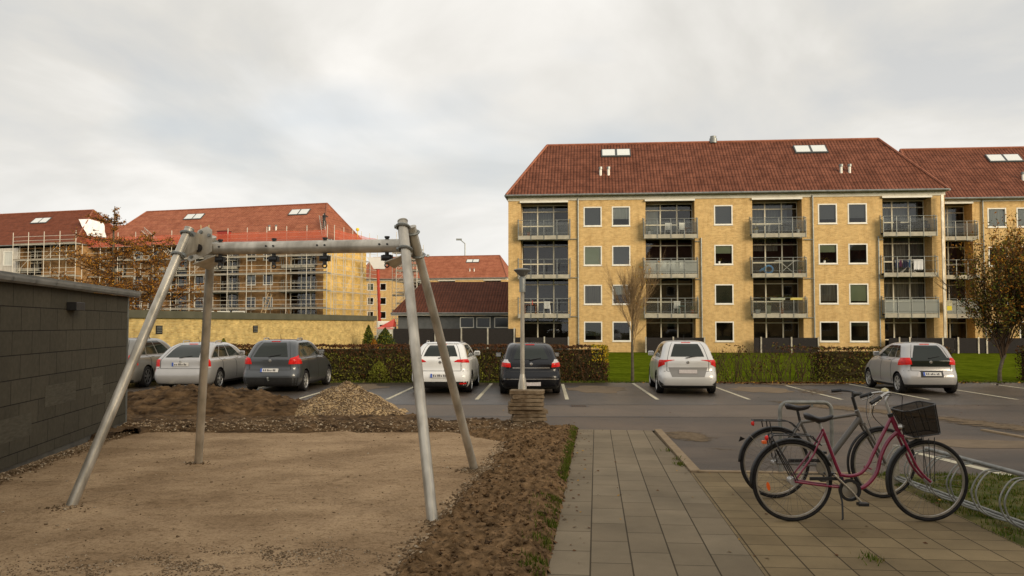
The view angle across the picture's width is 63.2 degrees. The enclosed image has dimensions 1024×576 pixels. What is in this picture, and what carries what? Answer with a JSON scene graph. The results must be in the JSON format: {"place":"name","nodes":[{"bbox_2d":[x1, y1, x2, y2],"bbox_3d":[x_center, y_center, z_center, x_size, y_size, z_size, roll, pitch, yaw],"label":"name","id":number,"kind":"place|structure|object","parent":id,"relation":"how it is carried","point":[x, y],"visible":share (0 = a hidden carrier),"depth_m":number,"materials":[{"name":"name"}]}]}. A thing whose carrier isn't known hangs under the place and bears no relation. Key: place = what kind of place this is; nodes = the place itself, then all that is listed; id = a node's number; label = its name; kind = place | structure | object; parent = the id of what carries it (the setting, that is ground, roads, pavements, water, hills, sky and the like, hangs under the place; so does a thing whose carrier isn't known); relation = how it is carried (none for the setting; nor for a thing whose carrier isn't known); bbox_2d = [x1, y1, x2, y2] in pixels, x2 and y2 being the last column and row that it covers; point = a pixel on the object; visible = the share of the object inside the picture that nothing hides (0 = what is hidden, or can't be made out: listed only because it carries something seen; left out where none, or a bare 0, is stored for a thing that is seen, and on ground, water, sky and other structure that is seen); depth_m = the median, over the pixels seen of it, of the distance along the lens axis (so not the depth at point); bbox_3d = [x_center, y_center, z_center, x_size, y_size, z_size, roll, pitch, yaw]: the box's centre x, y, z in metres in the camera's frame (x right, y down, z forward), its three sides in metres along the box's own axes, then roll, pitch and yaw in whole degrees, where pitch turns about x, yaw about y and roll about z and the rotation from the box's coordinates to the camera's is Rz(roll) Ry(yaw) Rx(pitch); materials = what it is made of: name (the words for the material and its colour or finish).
{"place":"outdoors","nodes":[
{"label":"outdoors","id":0,"kind":"place"},
{"bbox_2d":[0,430,506,575],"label":"sand","id":1,"kind":"structure","parent":0,"point":[386,466],"depth_m":8.17,"materials":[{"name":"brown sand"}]},
{"bbox_2d":[66,218,477,520],"bbox_3d":[-2.372,0.825,9.047,3.969,3.062,3.194,0,-3,8],"label":"swing frame","id":2,"kind":"object","parent":1,"relation":"on","point":[207,246],"visible":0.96,"depth_m":8.99,"materials":[{"name":"metal"}]},
{"bbox_2d":[374,438,507,575],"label":"gravel","id":3,"kind":"structure","parent":1,"relation":"on","point":[482,468],"depth_m":8.07,"materials":[{"name":"brown gravel"}]},
{"bbox_2d":[0,0,1023,264],"label":"sky","id":4,"kind":"structure","parent":0,"point":[426,113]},
{"bbox_2d":[152,348,1021,381],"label":"lawn","id":5,"kind":"structure","parent":0,"point":[977,366],"depth_m":39.59,"materials":[{"name":"green plant"}]},
{"bbox_2d":[46,206,160,304],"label":"larch","id":6,"kind":"object","parent":5,"relation":"on","point":[111,256],"visible":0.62,"depth_m":59.73,"materials":[{"name":"orange plant"}]},
{"bbox_2d":[88,231,217,310],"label":"larch","id":7,"kind":"object","parent":5,"relation":"on","point":[148,287],"visible":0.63,"depth_m":58.54,"materials":[{"name":"orange plant"}]},
{"bbox_2d":[129,310,376,348],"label":"brick garage","id":8,"kind":"structure","parent":5,"relation":"on","point":[171,328],"depth_m":46.73,"materials":[{"name":"brick"}]},
{"bbox_2d":[231,343,507,381],"bbox_3d":[-4.819,2.588,29.136,10.662,1.397,1.898,0,-3,0],"label":"hedge","id":9,"kind":"object","parent":5,"relation":"on","point":[353,364],"visible":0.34,"depth_m":28.77,"materials":[{"name":"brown plant"}]},
{"bbox_2d":[390,282,507,328],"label":"building","id":10,"kind":"structure","parent":5,"relation":"on","point":[462,305],"depth_m":68.13,"materials":[{"name":"brown tile"}]},
{"bbox_2d":[393,328,515,348],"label":"board fence","id":11,"kind":"object","parent":5,"relation":"on","point":[481,336],"visible":0.48,"depth_m":59.59,"materials":[{"name":"wood"}]},
{"bbox_2d":[516,337,568,348],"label":"terrace screen","id":12,"kind":"object","parent":5,"relation":"on","point":[557,340],"visible":0.34,"depth_m":60.48,"materials":[{"name":"wood"}]},
{"bbox_2d":[550,343,610,381],"bbox_3d":[1.865,2.605,28.979,3.294,1.346,1.529,0,-3,0],"label":"hedge","id":13,"kind":"object","parent":5,"relation":"on","point":[581,364],"visible":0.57,"depth_m":28.77,"materials":[{"name":"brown plant"}]},
{"bbox_2d":[597,248,663,380],"bbox_3d":[4.222,0.865,28.986,2.678,4.993,2.051,0,-3,0],"label":"young tree","id":14,"kind":"object","parent":5,"relation":"on","point":[632,295],"visible":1,"depth_m":28.88,"materials":[{"name":"brown plant"}]},
{"bbox_2d":[504,136,950,352],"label":"apartment building","id":15,"kind":"structure","parent":5,"relation":"on","point":[580,210],"depth_m":60.93,"materials":[{"name":"yellow brick"}]},
{"bbox_2d":[522,240,567,274],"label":"balcony window","id":16,"kind":"structure","parent":15,"relation":"in","point":[555,253],"depth_m":64.41,"materials":[{"name":"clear glass"}]},
{"bbox_2d":[522,205,567,235],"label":"balcony window","id":17,"kind":"structure","parent":15,"relation":"in","point":[554,218],"depth_m":63.27,"materials":[{"name":"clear glass"}]},
{"bbox_2d":[524,318,567,336],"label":"balcony window","id":18,"kind":"structure","parent":15,"relation":"in","point":[533,327],"depth_m":64.19,"materials":[{"name":"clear glass"}]},
{"bbox_2d":[524,279,567,313],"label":"balcony window","id":19,"kind":"structure","parent":15,"relation":"in","point":[534,288],"depth_m":64.30,"materials":[{"name":"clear glass"}]},
{"bbox_2d":[583,207,601,226],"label":"window","id":20,"kind":"structure","parent":15,"relation":"in","point":[592,215],"depth_m":61.32,"materials":[{"name":"grey glass"}]},
{"bbox_2d":[584,285,601,304],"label":"window","id":21,"kind":"structure","parent":15,"relation":"in","point":[592,293],"depth_m":61.07,"materials":[{"name":"grey glass"}]},
{"bbox_2d":[584,246,601,265],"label":"window","id":22,"kind":"structure","parent":15,"relation":"in","point":[592,254],"depth_m":61.19,"materials":[{"name":"grey glass"}]},
{"bbox_2d":[584,321,602,341],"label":"window","id":23,"kind":"structure","parent":15,"relation":"in","point":[592,330],"depth_m":60.95,"materials":[{"name":"white paint"}]},
{"bbox_2d":[612,321,630,341],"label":"window","id":24,"kind":"structure","parent":15,"relation":"in","point":[621,332],"depth_m":61.80,"materials":[{"name":"white paint"}]},
{"bbox_2d":[612,246,630,265],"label":"window","id":25,"kind":"structure","parent":15,"relation":"in","point":[620,254],"depth_m":61.00,"materials":[{"name":"grey glass"}]},
{"bbox_2d":[612,206,630,226],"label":"window","id":26,"kind":"structure","parent":15,"relation":"in","point":[620,214],"depth_m":61.16,"materials":[{"name":"grey glass"}]},
{"bbox_2d":[645,203,691,234],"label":"balcony window","id":27,"kind":"structure","parent":15,"relation":"in","point":[653,212],"depth_m":63.53,"materials":[{"name":"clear glass"}]},
{"bbox_2d":[646,318,692,337],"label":"balcony window","id":28,"kind":"structure","parent":15,"relation":"in","point":[656,327],"depth_m":63.26,"materials":[{"name":"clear glass"}]},
{"bbox_2d":[646,279,692,313],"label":"balcony window","id":29,"kind":"structure","parent":15,"relation":"in","point":[681,290],"depth_m":63.41,"materials":[{"name":"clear glass"}]},
{"bbox_2d":[646,239,692,273],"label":"balcony window","id":30,"kind":"structure","parent":15,"relation":"in","point":[671,248],"depth_m":63.55,"materials":[{"name":"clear glass"}]},
{"bbox_2d":[714,245,732,264],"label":"window","id":31,"kind":"structure","parent":15,"relation":"in","point":[725,252],"depth_m":60.37,"materials":[{"name":"white paint"}]},
{"bbox_2d":[714,205,732,225],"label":"window","id":32,"kind":"structure","parent":15,"relation":"in","point":[723,214],"depth_m":60.45,"materials":[{"name":"grey glass"}]},
{"bbox_2d":[715,321,733,341],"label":"window","id":33,"kind":"structure","parent":15,"relation":"in","point":[724,330],"depth_m":61.11,"materials":[{"name":"white paint"}]},
{"bbox_2d":[715,284,733,304],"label":"window","id":34,"kind":"structure","parent":15,"relation":"in","point":[724,293],"depth_m":60.18,"materials":[{"name":"black glass"}]},
{"bbox_2d":[752,202,796,233],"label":"balcony window","id":35,"kind":"structure","parent":15,"relation":"in","point":[759,209],"depth_m":61.64,"materials":[{"name":"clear glass"}]},
{"bbox_2d":[753,238,797,273],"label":"balcony window","id":36,"kind":"structure","parent":15,"relation":"in","point":[777,247],"depth_m":62.73,"materials":[{"name":"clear glass"}]},
{"bbox_2d":[753,278,798,313],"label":"balcony window","id":37,"kind":"structure","parent":15,"relation":"in","point":[783,287],"depth_m":62.69,"materials":[{"name":"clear glass"}]},
{"bbox_2d":[754,318,798,337],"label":"balcony window","id":38,"kind":"structure","parent":15,"relation":"in","point":[763,327],"depth_m":62.58,"materials":[{"name":"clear glass"}]},
{"bbox_2d":[818,204,836,223],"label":"window","id":39,"kind":"structure","parent":15,"relation":"in","point":[827,213],"depth_m":59.77,"materials":[{"name":"grey glass"}]},
{"bbox_2d":[818,244,838,264],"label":"window","id":40,"kind":"structure","parent":15,"relation":"in","point":[830,251],"depth_m":59.68,"materials":[{"name":"white paint"}]},
{"bbox_2d":[819,284,838,304],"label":"window","id":41,"kind":"structure","parent":15,"relation":"in","point":[828,293],"depth_m":59.51,"materials":[{"name":"grey glass"}]},
{"bbox_2d":[820,321,838,341],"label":"window","id":42,"kind":"structure","parent":15,"relation":"in","point":[829,330],"depth_m":60.42,"materials":[{"name":"white paint"}]},
{"bbox_2d":[848,243,867,264],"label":"window","id":43,"kind":"structure","parent":15,"relation":"in","point":[857,253],"depth_m":59.70,"materials":[{"name":"white paint"}]},
{"bbox_2d":[848,203,867,223],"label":"window","id":44,"kind":"structure","parent":15,"relation":"in","point":[857,212],"depth_m":59.57,"materials":[{"name":"grey glass"}]},
{"bbox_2d":[849,284,868,304],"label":"window","id":45,"kind":"structure","parent":15,"relation":"in","point":[858,293],"depth_m":59.31,"materials":[{"name":"green glass"}]},
{"bbox_2d":[850,321,869,342],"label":"window","id":46,"kind":"structure","parent":15,"relation":"in","point":[859,330],"depth_m":59.98,"materials":[{"name":"white paint"}]},
{"bbox_2d":[882,200,923,231],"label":"balcony window","id":47,"kind":"structure","parent":15,"relation":"in","point":[906,211],"depth_m":60.73,"materials":[{"name":"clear glass"}]},
{"bbox_2d":[883,237,924,272],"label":"balcony window","id":48,"kind":"structure","parent":15,"relation":"in","point":[892,246],"depth_m":60.55,"materials":[{"name":"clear glass"}]},
{"bbox_2d":[884,277,925,313],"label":"balcony window","id":49,"kind":"structure","parent":15,"relation":"in","point":[893,287],"depth_m":60.43,"materials":[{"name":"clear glass"}]},
{"bbox_2d":[885,318,925,345],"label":"balcony window","id":50,"kind":"structure","parent":15,"relation":"in","point":[894,327],"depth_m":61.71,"materials":[{"name":"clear glass"}]},
{"bbox_2d":[712,342,835,381],"bbox_3d":[8.961,2.577,29.103,4.739,1.406,1.688,0,-3,0],"label":"hedge","id":51,"kind":"object","parent":5,"relation":"on","point":[771,367],"visible":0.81,"depth_m":28.98,"materials":[{"name":"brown plant"}]},
{"bbox_2d":[754,337,818,352],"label":"terrace screen","id":52,"kind":"object","parent":5,"relation":"on","point":[761,344],"visible":0.75,"depth_m":58.94,"materials":[{"name":"wood"}]},
{"bbox_2d":[810,345,952,381],"bbox_3d":[12.904,2.641,29.050,4.921,1.285,1.457,0,-3,0],"label":"hedge","id":53,"kind":"object","parent":5,"relation":"on","point":[847,365],"visible":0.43,"depth_m":28.88,"materials":[{"name":"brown plant"}]},
{"bbox_2d":[889,337,954,352],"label":"terrace screen","id":54,"kind":"object","parent":5,"relation":"on","point":[948,343],"visible":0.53,"depth_m":58.00,"materials":[{"name":"wood"}]},
{"bbox_2d":[899,146,1023,337],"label":"apartment building","id":55,"kind":"structure","parent":5,"relation":"on","point":[984,184],"depth_m":63.30,"materials":[{"name":"yellow brick"}]},
{"bbox_2d":[945,241,964,274],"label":"balcony window","id":56,"kind":"structure","parent":55,"relation":"in","point":[957,254],"depth_m":64.35,"materials":[{"name":"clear glass"}]},
{"bbox_2d":[945,206,964,235],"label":"balcony window","id":57,"kind":"structure","parent":55,"relation":"in","point":[952,213],"depth_m":63.69,"materials":[{"name":"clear glass"}]},
{"bbox_2d":[947,318,966,337],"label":"balcony window","id":58,"kind":"structure","parent":55,"relation":"in","point":[956,327],"depth_m":64.22,"materials":[{"name":"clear glass"}]},
{"bbox_2d":[987,208,1006,227],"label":"window","id":59,"kind":"structure","parent":55,"relation":"in","point":[999,213],"depth_m":61.93,"materials":[{"name":"grey glass"}]},
{"bbox_2d":[928,207,1023,380],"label":"autumn tree","id":60,"kind":"object","parent":5,"relation":"on","point":[1008,286],"visible":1,"depth_m":28.88,"materials":[{"name":"brown plant"}]},
{"bbox_2d":[955,337,1023,353],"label":"terrace screen","id":61,"kind":"object","parent":5,"relation":"on","point":[971,345],"visible":0.69,"depth_m":57.72,"materials":[{"name":"wood"}]},
{"bbox_2d":[547,429,764,575],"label":"path","id":62,"kind":"structure","parent":0,"point":[676,524],"depth_m":7.49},
{"bbox_2d":[428,405,1023,475],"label":"parking lot","id":63,"kind":"structure","parent":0,"point":[726,433],"depth_m":14.55,"materials":[{"name":"grey asphalt"}]},
{"bbox_2d":[293,380,408,415],"bbox_3d":[-3.645,2.449,18.281,3.220,0.810,2.905,0,-3,0],"label":"gravel heap","id":64,"kind":"object","parent":63,"relation":"on","point":[310,410],"visible":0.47,"depth_m":17.69,"materials":[{"name":"brown gravel"}]},
{"bbox_2d":[514,268,530,388],"bbox_3d":[0.205,1.142,16.365,0.344,3.075,0.344,0,-3,0],"label":"street lamp","id":65,"kind":"object","parent":63,"relation":"on","point":[522,273],"visible":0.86,"depth_m":16.34,"materials":[{"name":"metal"}]},
{"bbox_2d":[127,382,1023,404],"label":"bay surface","id":66,"kind":"object","parent":63,"relation":"on","point":[631,394],"depth_m":23.53,"materials":[{"name":"grey asphalt"}]},
{"bbox_2d":[128,336,170,386],"bbox_3d":[-12.372,2.340,27.750,1.977,1.722,4.550,0,-3,2],"label":"parked car","id":67,"kind":"object","parent":66,"relation":"on","point":[154,349],"visible":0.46,"depth_m":26.50,"materials":[{"name":"beige paint"}]},
{"bbox_2d":[154,337,246,386],"bbox_3d":[-9.822,2.370,27.075,1.969,1.602,4.596,0,-3,2],"label":"parked car","id":68,"kind":"object","parent":66,"relation":"on","point":[177,364],"visible":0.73,"depth_m":25.26,"materials":[{"name":"silver metal"}]},
{"bbox_2d":[243,335,331,390],"bbox_3d":[-6.953,2.277,26.126,1.951,1.702,4.320,0,-3,2],"label":"parked car","id":69,"kind":"object","parent":66,"relation":"on","point":[301,364],"visible":1,"depth_m":24.35,"materials":[{"name":"grey paint"}]},
{"bbox_2d":[412,340,479,391],"bbox_3d":[-1.977,2.294,25.715,1.933,1.632,4.341,0,-3,2],"label":"parked car","id":70,"kind":"object","parent":66,"relation":"on","point":[464,362],"visible":0.72,"depth_m":23.75,"materials":[{"name":"white paint"}]},
{"bbox_2d":[496,342,560,392],"bbox_3d":[0.485,2.281,25.319,1.951,1.622,4.315,0,-3,-1],"label":"parked car","id":71,"kind":"object","parent":66,"relation":"on","point":[542,367],"visible":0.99,"depth_m":23.32,"materials":[{"name":"black paint"}]},
{"bbox_2d":[566,386,624,392],"bbox_3d":[2.532,3.094,25.454,2.036,0.001,2.789,-1,-3,23],"label":"asphalt patch","id":72,"kind":"object","parent":66,"relation":"on","point":[598,389],"visible":1,"depth_m":25.31,"materials":[{"name":"grey asphalt"}]},
{"bbox_2d":[196,383,1018,398],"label":"bay markings","id":73,"kind":"object","parent":66,"relation":"on","point":[562,385],"visible":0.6,"depth_m":24.17,"materials":[{"name":"beige paint"}]},
{"bbox_2d":[224,380,1023,382],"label":"grass","id":74,"kind":"structure","parent":66,"relation":"on","point":[604,381],"depth_m":28.45,"materials":[{"name":"green plant"}]},
{"bbox_2d":[648,337,716,392],"bbox_3d":[5.130,2.254,25.373,1.907,1.682,3.996,0,-3,5],"label":"parked car","id":75,"kind":"object","parent":66,"relation":"on","point":[686,364],"visible":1,"depth_m":23.54,"materials":[{"name":"silver metal"}]},
{"bbox_2d":[643,380,1021,384],"bbox_3d":[11.415,3.183,28.068,14.001,0.050,2.222,0,-3,0],"label":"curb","id":76,"kind":"object","parent":66,"relation":"on","point":[815,382],"visible":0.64,"depth_m":28.10,"materials":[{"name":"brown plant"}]},
{"bbox_2d":[865,337,957,392],"bbox_3d":[12.039,2.276,25.326,1.836,1.632,3.534,0,-3,4],"label":"parked car","id":77,"kind":"object","parent":66,"relation":"on","point":[901,367],"visible":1,"depth_m":23.86,"materials":[{"name":"silver metal"}]},
{"bbox_2d":[396,405,890,416],"bbox_3d":[-2.500,2.812,19.093,23.000,0.001,2.800,0,-3,0],"label":"lane strip","id":78,"kind":"object","parent":63,"relation":"on","point":[655,410],"visible":0.5,"depth_m":19.10,"materials":[{"name":"concrete"}]},
{"bbox_2d":[654,429,700,472],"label":"kerb","id":79,"kind":"structure","parent":63,"relation":"on","point":[676,450],"depth_m":12.10,"materials":[{"name":"grey concrete"}]},
{"bbox_2d":[699,429,1023,474],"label":"kerb","id":80,"kind":"structure","parent":63,"relation":"on","point":[813,472],"depth_m":10.20,"materials":[{"name":"grey concrete"}]},
{"bbox_2d":[770,401,1023,431],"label":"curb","id":81,"kind":"object","parent":63,"relation":"on","point":[987,424],"visible":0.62,"depth_m":17.02,"materials":[{"name":"grey concrete"}]},
{"bbox_2d":[902,439,1023,447],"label":"asphalt patch","id":82,"kind":"object","parent":63,"relation":"on","point":[963,443],"visible":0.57,"depth_m":13.22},
{"bbox_2d":[691,472,1023,575],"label":"paving","id":83,"kind":"structure","parent":0,"point":[891,533],"depth_m":6.87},
{"bbox_2d":[778,400,833,471],"bbox_3d":[3.605,1.878,10.196,0.678,0.994,0.048,0,-3,0],"label":"bicycle stand","id":84,"kind":"object","parent":83,"relation":"on","point":[811,402],"visible":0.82,"depth_m":10.19,"materials":[{"name":"metal"}]},
{"bbox_2d":[738,389,915,497],"bbox_3d":[3.246,1.603,8.562,1.848,1.102,0.644,0,-3,0],"label":"bicycle","id":85,"kind":"object","parent":83,"relation":"on","point":[756,434],"visible":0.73,"depth_m":8.54,"materials":[{"name":"black metal"}]},
{"bbox_2d":[749,388,968,520],"bbox_3d":[3.104,1.479,7.417,1.892,1.198,0.585,1,-3,-15],"label":"bicycle","id":86,"kind":"object","parent":83,"relation":"on","point":[851,491],"visible":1,"depth_m":7.42,"materials":[{"name":"red metal"}]},
{"bbox_2d":[890,400,940,437],"bbox_3d":[3.622,1.173,7.455,0.348,0.307,0.344,0,-3,0],"label":"bicycle basket","id":87,"kind":"object","parent":86,"relation":"hanging from","point":[919,418],"visible":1,"depth_m":7.33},
{"bbox_2d":[870,471,1023,547],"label":"grass verge","id":88,"kind":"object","parent":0,"point":[1019,539],"depth_m":8.40,"materials":[{"name":"green plant"}]},
{"bbox_2d":[886,444,1023,528],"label":"bicycle rack","id":89,"kind":"object","parent":88,"relation":"on","point":[1013,521],"visible":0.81,"depth_m":7.61,"materials":[{"name":"metal"}]},
{"bbox_3d":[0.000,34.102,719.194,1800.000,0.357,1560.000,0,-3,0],"label":"ground","id":90,"kind":"structure","parent":0,"visible":0},
{"bbox_2d":[12,232,82,281],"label":"scaffolding","id":91,"kind":"object","parent":90,"relation":"on","point":[50,259],"visible":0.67,"depth_m":100.82,"materials":[{"name":"metal"}]},
{"bbox_2d":[0,209,116,283],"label":"apartment building","id":92,"kind":"structure","parent":90,"relation":"on","point":[50,224],"depth_m":104.67,"materials":[{"name":"yellow brick"}]},
{"bbox_2d":[0,271,140,472],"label":"slate shed","id":93,"kind":"structure","parent":90,"relation":"on","point":[62,367],"depth_m":11.70,"materials":[{"name":"stone"}]},
{"bbox_2d":[85,225,331,314],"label":"scaffolding","id":94,"kind":"object","parent":90,"relation":"on","point":[286,235],"visible":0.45,"depth_m":96.47,"materials":[{"name":"metal"}]},
{"bbox_2d":[127,383,304,416],"bbox_3d":[-7.022,2.489,18.422,7.875,0.760,3.780,0,-3,0],"label":"earth heap","id":95,"kind":"object","parent":90,"relation":"on","point":[179,399],"visible":0.52,"depth_m":17.63,"materials":[{"name":"brown soil"}]},
{"bbox_2d":[97,203,365,315],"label":"apartment building","id":96,"kind":"structure","parent":90,"relation":"on","point":[277,218],"depth_m":100.42,"materials":[{"name":"yellow brick"}]},
{"bbox_2d":[291,293,314,313],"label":"balcony window","id":97,"kind":"structure","parent":96,"relation":"in","point":[296,298],"depth_m":98.91,"materials":[{"name":"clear glass"}]},
{"bbox_2d":[291,268,315,288],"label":"balcony window","id":98,"kind":"structure","parent":96,"relation":"in","point":[297,279],"depth_m":99.01,"materials":[{"name":"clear glass"}]},
{"bbox_2d":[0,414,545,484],"bbox_3d":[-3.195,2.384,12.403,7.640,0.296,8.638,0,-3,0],"label":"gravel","id":99,"kind":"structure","parent":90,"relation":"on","point":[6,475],"depth_m":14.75,"materials":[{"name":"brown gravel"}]},
{"bbox_2d":[88,413,550,441],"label":"dirt bank","id":100,"kind":"structure","parent":90,"relation":"on","point":[220,418],"depth_m":15.12,"materials":[{"name":"brown soil"}]},
{"bbox_2d":[326,225,377,339],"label":"scaffolding","id":101,"kind":"object","parent":90,"relation":"on","point":[340,235],"visible":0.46,"depth_m":99.12,"materials":[{"name":"grey metal"}]},
{"bbox_2d":[367,257,384,320],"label":"debris chute","id":102,"kind":"object","parent":101,"relation":"attached to","point":[377,263],"visible":0.79,"depth_m":101.69,"materials":[{"name":"white plastic"}]},
{"bbox_2d":[366,254,507,334],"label":"apartment building","id":103,"kind":"structure","parent":90,"relation":"on","point":[478,268],"depth_m":169.77,"materials":[{"name":"yellow brick"}]},
{"bbox_2d":[394,423,578,575],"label":"soil bed","id":104,"kind":"object","parent":90,"relation":"on","point":[444,534],"visible":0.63,"depth_m":7.24,"materials":[{"name":"brown soil"}]},
{"bbox_2d":[509,424,884,575],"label":"grass","id":105,"kind":"structure","parent":104,"relation":"on","point":[565,465],"depth_m":7.21,"materials":[{"name":"green plant"}]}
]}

